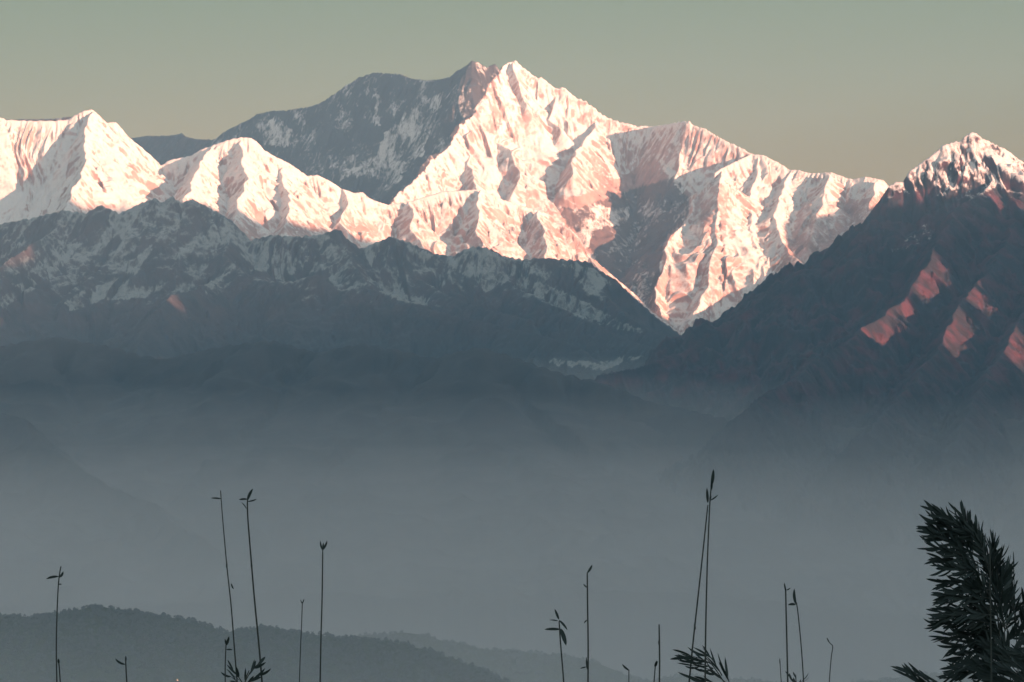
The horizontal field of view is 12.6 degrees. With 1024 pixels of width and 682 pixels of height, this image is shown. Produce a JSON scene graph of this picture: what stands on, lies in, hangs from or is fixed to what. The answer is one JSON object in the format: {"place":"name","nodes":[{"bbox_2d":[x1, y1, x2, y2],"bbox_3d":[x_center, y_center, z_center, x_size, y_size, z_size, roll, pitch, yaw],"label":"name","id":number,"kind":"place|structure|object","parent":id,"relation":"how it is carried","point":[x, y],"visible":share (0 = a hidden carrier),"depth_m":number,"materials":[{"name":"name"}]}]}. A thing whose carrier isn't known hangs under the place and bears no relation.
{"place":"outdoors","nodes":[
{"label":"outdoors","id":0,"kind":"place"},
{"bbox_2d":[5,117,214,164],"bbox_3d":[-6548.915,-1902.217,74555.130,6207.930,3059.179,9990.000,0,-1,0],"label":"distant mountain","id":1,"kind":"structure","parent":0,"point":[161,150],"depth_m":74983.77,"materials":[{"name":"grey stone"}]},
{"bbox_2d":[0,607,502,681],"bbox_3d":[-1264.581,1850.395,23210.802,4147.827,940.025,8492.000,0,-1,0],"label":"wooded hill","id":2,"kind":"structure","parent":0,"point":[112,676],"depth_m":24246.40,"materials":[{"name":"grey plant"}]},
{"bbox_2d":[0,603,510,681],"bbox_3d":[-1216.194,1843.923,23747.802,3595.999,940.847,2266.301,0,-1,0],"label":"forest","id":3,"kind":"object","parent":2,"relation":"on","point":[250,645],"visible":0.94,"depth_m":24267.66,"materials":[{"name":"grey plant"}]},
{"bbox_2d":[0,196,681,379],"bbox_3d":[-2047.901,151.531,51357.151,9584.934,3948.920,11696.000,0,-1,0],"label":"rocky ridge","id":4,"kind":"structure","parent":0,"point":[171,277],"depth_m":53835.63,"materials":[{"name":"grey stone"}]},
{"bbox_2d":[0,109,681,334],"bbox_3d":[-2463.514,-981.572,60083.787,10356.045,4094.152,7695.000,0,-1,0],"label":"snow ridge","id":5,"kind":"structure","parent":0,"point":[85,161],"depth_m":60368.37,"materials":[{"name":"white snow"}]},
{"bbox_2d":[0,337,1023,681],"bbox_3d":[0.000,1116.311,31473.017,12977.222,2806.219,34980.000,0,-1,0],"label":"foothills","id":6,"kind":"structure","parent":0,"point":[486,499],"depth_m":35211.10,"materials":[{"name":"grey"}]},
{"bbox_2d":[0,0,1023,185],"label":"sky","id":7,"kind":"structure","parent":0,"point":[850,89],"materials":[{"name":"grey"}]},
{"bbox_2d":[204,60,888,333],"bbox_3d":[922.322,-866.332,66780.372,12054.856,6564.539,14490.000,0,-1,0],"label":"snow mountain","id":8,"kind":"structure","parent":0,"point":[680,227],"depth_m":66113.80,"materials":[{"name":"white snow"}]},
{"bbox_2d":[357,633,1020,681],"bbox_3d":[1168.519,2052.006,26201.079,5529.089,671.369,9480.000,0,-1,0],"label":"distant hill","id":9,"kind":"structure","parent":0,"point":[437,645],"depth_m":27713.57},
{"bbox_2d":[348,630,1013,681],"bbox_3d":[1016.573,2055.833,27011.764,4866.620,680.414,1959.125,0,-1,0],"label":"forest","id":10,"kind":"object","parent":9,"relation":"on","point":[537,663],"visible":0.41,"depth_m":27712.92,"materials":[{"name":"grey plant"}]},
{"bbox_2d":[594,132,1023,554],"bbox_3d":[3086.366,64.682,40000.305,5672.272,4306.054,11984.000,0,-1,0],"label":"dark snow capped mountain","id":11,"kind":"structure","parent":0,"point":[893,323],"depth_m":40129.05,"materials":[{"name":"grey stone"}]},
{"bbox_3d":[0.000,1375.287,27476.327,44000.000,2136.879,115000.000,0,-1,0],"label":"ground","id":12,"kind":"structure","parent":0,"visible":0},
{"bbox_2d":[47,566,63,681],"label":"bamboo shoot","id":13,"kind":"object","parent":12,"relation":"on","point":[59,576],"visible":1,"depth_m":34.96,"materials":[{"name":"black plant"}]},
{"bbox_2d":[57,659,60,681],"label":"bamboo shoot","id":14,"kind":"object","parent":12,"relation":"on","point":[58,661],"visible":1,"depth_m":34.55,"materials":[{"name":"black plant"}]},
{"bbox_2d":[116,656,126,681],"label":"bamboo shoot","id":15,"kind":"object","parent":12,"relation":"on","point":[121,663],"visible":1,"depth_m":33.95,"materials":[{"name":"black plant"}]},
{"bbox_2d":[212,490,237,681],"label":"bamboo shoot","id":16,"kind":"object","parent":12,"relation":"on","point":[228,584],"visible":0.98,"depth_m":35.16,"materials":[{"name":"black plant"}]},
{"bbox_2d":[225,637,231,681],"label":"bamboo shoot","id":17,"kind":"object","parent":12,"relation":"on","point":[226,642],"visible":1,"depth_m":34.15,"materials":[{"name":"black plant"}]},
{"bbox_2d":[221,657,269,681],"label":"bamboo plant","id":18,"kind":"object","parent":12,"relation":"on","point":[256,677],"visible":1,"depth_m":34.59,"materials":[{"name":"black plant"}]},
{"bbox_2d":[239,489,262,681],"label":"bamboo shoot","id":19,"kind":"object","parent":12,"relation":"on","point":[249,495],"visible":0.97,"depth_m":34.97,"materials":[{"name":"black plant"}]},
{"bbox_2d":[299,600,303,681],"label":"bamboo shoot","id":20,"kind":"object","parent":12,"relation":"on","point":[300,640],"visible":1,"depth_m":36.95,"materials":[{"name":"black plant"}]},
{"bbox_2d":[319,541,326,681],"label":"bamboo shoot","id":21,"kind":"object","parent":12,"relation":"on","point":[323,546],"visible":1,"depth_m":34.96,"materials":[{"name":"black plant"}]},
{"bbox_2d":[544,610,566,681],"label":"bamboo shoot","id":22,"kind":"object","parent":12,"relation":"on","point":[562,634],"visible":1,"depth_m":33.45,"materials":[{"name":"black plant"}]},
{"bbox_2d":[580,565,591,681],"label":"bamboo shoot","id":23,"kind":"object","parent":12,"relation":"on","point":[587,620],"visible":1,"depth_m":34.96,"materials":[{"name":"black plant"}]},
{"bbox_2d":[653,661,657,681],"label":"bamboo shoot","id":24,"kind":"object","parent":12,"relation":"on","point":[655,664],"visible":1,"depth_m":34.85,"materials":[{"name":"black plant"}]},
{"bbox_2d":[658,624,659,681],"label":"bamboo shoot","id":25,"kind":"object","parent":12,"relation":"on","point":[659,649],"visible":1,"depth_m":34.65,"materials":[{"name":"black plant"}]},
{"bbox_2d":[688,489,708,681],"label":"bamboo shoot","id":26,"kind":"object","parent":12,"relation":"on","point":[707,496],"visible":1,"depth_m":34.96,"materials":[{"name":"black plant"}]},
{"bbox_2d":[671,645,728,681],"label":"bamboo plant","id":27,"kind":"object","parent":12,"relation":"on","point":[688,658],"visible":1,"depth_m":34.91,"materials":[{"name":"black plant"}]},
{"bbox_2d":[704,469,717,681],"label":"bamboo shoot","id":28,"kind":"object","parent":12,"relation":"on","point":[712,480],"visible":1,"depth_m":34.77,"materials":[{"name":"black plant"}]},
{"bbox_2d":[784,583,789,681],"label":"bamboo shoot","id":29,"kind":"object","parent":12,"relation":"on","point":[786,630],"visible":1,"depth_m":34.95,"materials":[{"name":"black plant"}]},
{"bbox_2d":[788,588,803,680],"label":"bamboo shoot","id":30,"kind":"object","parent":12,"relation":"on","point":[794,599],"visible":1,"depth_m":35.06,"materials":[{"name":"black plant"}]},
{"bbox_2d":[785,671,807,681],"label":"bamboo plant","id":31,"kind":"object","parent":12,"relation":"on","point":[791,679],"visible":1,"depth_m":34.84,"materials":[{"name":"black plant"}]},
{"bbox_2d":[827,638,832,681],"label":"bamboo shoot","id":32,"kind":"object","parent":12,"relation":"on","point":[830,660],"visible":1,"depth_m":35.95,"materials":[{"name":"black plant"}]},
{"bbox_2d":[891,662,937,681],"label":"bamboo plant","id":33,"kind":"object","parent":12,"relation":"on","point":[913,673],"visible":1,"depth_m":34.39,"materials":[{"name":"black plant"}]},
{"bbox_2d":[916,500,1023,681],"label":"bamboo plant","id":34,"kind":"object","parent":12,"relation":"on","point":[967,532],"visible":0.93,"depth_m":34.84,"materials":[{"name":"black plant"}]},
{"bbox_2d":[989,543,991,681],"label":"bamboo shoot","id":35,"kind":"object","parent":12,"relation":"on","point":[990,609],"visible":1,"depth_m":33.56,"materials":[{"name":"black plant"}]},
{"bbox_2d":[975,643,1023,681],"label":"bamboo plant","id":36,"kind":"object","parent":12,"relation":"on","point":[1015,659],"visible":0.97,"depth_m":34.19,"materials":[{"name":"black plant"}]}
]}

